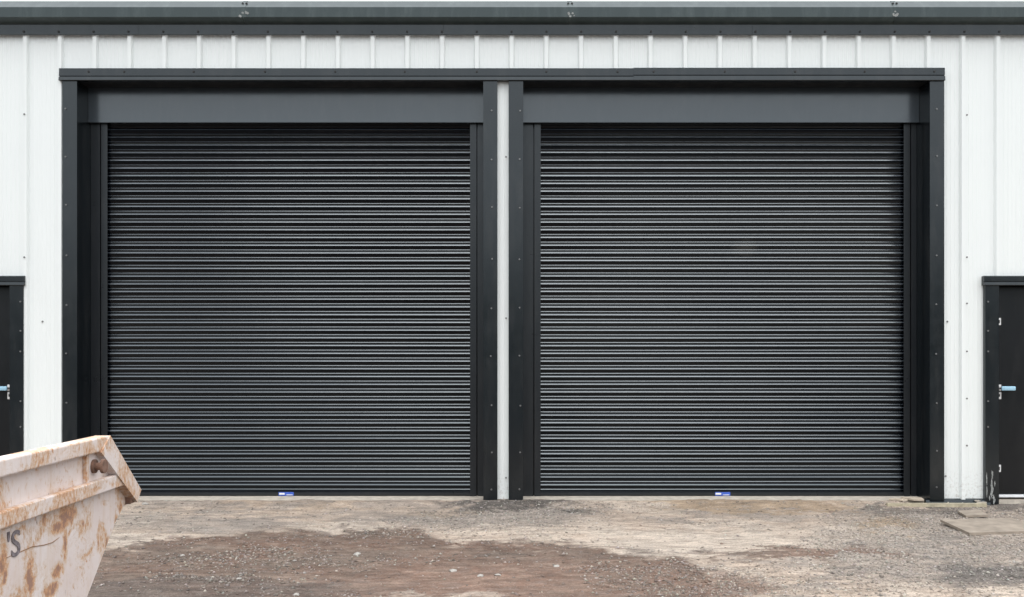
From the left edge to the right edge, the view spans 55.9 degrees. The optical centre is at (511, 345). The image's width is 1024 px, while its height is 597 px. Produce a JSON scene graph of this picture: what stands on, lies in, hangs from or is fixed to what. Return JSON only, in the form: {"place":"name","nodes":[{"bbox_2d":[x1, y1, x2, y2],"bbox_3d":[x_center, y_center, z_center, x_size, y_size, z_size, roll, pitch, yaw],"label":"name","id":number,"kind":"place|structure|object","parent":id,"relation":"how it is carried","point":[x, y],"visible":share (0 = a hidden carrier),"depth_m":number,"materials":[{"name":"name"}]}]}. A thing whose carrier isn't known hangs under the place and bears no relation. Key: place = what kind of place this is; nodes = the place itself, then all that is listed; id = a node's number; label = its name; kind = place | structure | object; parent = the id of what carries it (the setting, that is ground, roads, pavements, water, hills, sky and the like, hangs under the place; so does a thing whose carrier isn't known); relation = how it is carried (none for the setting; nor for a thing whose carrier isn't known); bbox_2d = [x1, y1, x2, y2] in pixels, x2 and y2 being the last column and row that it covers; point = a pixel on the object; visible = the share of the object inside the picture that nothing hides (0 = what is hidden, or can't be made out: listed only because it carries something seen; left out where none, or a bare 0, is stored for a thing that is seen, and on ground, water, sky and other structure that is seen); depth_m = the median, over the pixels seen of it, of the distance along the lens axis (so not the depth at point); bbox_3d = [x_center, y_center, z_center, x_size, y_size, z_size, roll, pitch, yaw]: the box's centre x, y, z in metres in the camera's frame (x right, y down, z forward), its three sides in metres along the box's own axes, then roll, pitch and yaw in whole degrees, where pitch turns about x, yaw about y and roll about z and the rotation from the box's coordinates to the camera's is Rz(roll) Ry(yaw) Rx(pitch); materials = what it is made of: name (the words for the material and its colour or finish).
{"place":"outdoors","nodes":[
{"label":"outdoors","id":0,"kind":"place"},
{"bbox_2d":[0,0,1023,0],"label":"sky","id":1,"kind":"structure","parent":0,"point":[0,0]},
{"bbox_2d":[87,499,1023,596],"bbox_3d":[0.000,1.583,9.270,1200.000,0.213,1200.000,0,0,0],"label":"ground","id":2,"kind":"structure","parent":0,"point":[459,579],"depth_m":7.22,"materials":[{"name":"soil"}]},
{"bbox_2d":[0,436,140,596],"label":"skip","id":3,"kind":"object","parent":2,"relation":"on","point":[62,505],"visible":1,"depth_m":2.82,"materials":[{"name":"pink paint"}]},
{"bbox_2d":[0,1,1023,504],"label":"warehouse","id":4,"kind":"structure","parent":2,"relation":"on","point":[502,249],"depth_m":9.55,"materials":[{"name":"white metal"}]},
{"bbox_2d":[0,286,9,455],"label":"personnel door","id":5,"kind":"structure","parent":4,"relation":"in","point":[4,290],"depth_m":9.34,"materials":[{"name":"black metal"}]},
{"bbox_2d":[999,286,1023,496],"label":"personnel door","id":6,"kind":"structure","parent":4,"relation":"in","point":[1011,298],"depth_m":9.34,"materials":[{"name":"black metal"}]},
{"bbox_2d":[889,498,907,500],"bbox_3d":[3.708,1.480,9.265,0.148,0.014,0.110,-2,-1,0],"label":"wood offcut","id":7,"kind":"object","parent":2,"relation":"on","point":[898,499],"visible":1,"depth_m":9.25,"materials":[{"name":"beige wood"}]},
{"bbox_2d":[886,503,986,506],"bbox_3d":[4.003,1.505,9.096,0.946,0.039,0.042,0,0,-1],"label":"timber batten","id":8,"kind":"object","parent":2,"relation":"on","point":[938,504],"visible":1,"depth_m":9.08,"materials":[{"name":"beige wood"}]},
{"bbox_2d":[957,510,987,517],"bbox_3d":[4.122,1.505,8.633,0.251,0.018,0.287,-1,0,0],"label":"wood offcut","id":9,"kind":"object","parent":2,"relation":"on","point":[971,513],"visible":1,"depth_m":8.58,"materials":[{"name":"beige wood"}]},
{"bbox_2d":[940,518,1023,535],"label":"flat board","id":10,"kind":"object","parent":2,"relation":"on","point":[985,526],"visible":1,"depth_m":8.00,"materials":[{"name":"beige wood"}]},
{"bbox_2d":[138,495,1023,503],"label":"concrete floor","id":11,"kind":"structure","parent":0,"point":[1011,500],"depth_m":9.39,"materials":[{"name":"beige concrete"}]},
{"bbox_2d":[901,497,923,500],"bbox_3d":[3.869,1.478,9.290,0.207,0.017,0.140,2,1,0],"label":"wood offcut","id":12,"kind":"object","parent":11,"relation":"on","point":[915,498],"visible":1,"depth_m":9.27,"materials":[{"name":"beige wood"}]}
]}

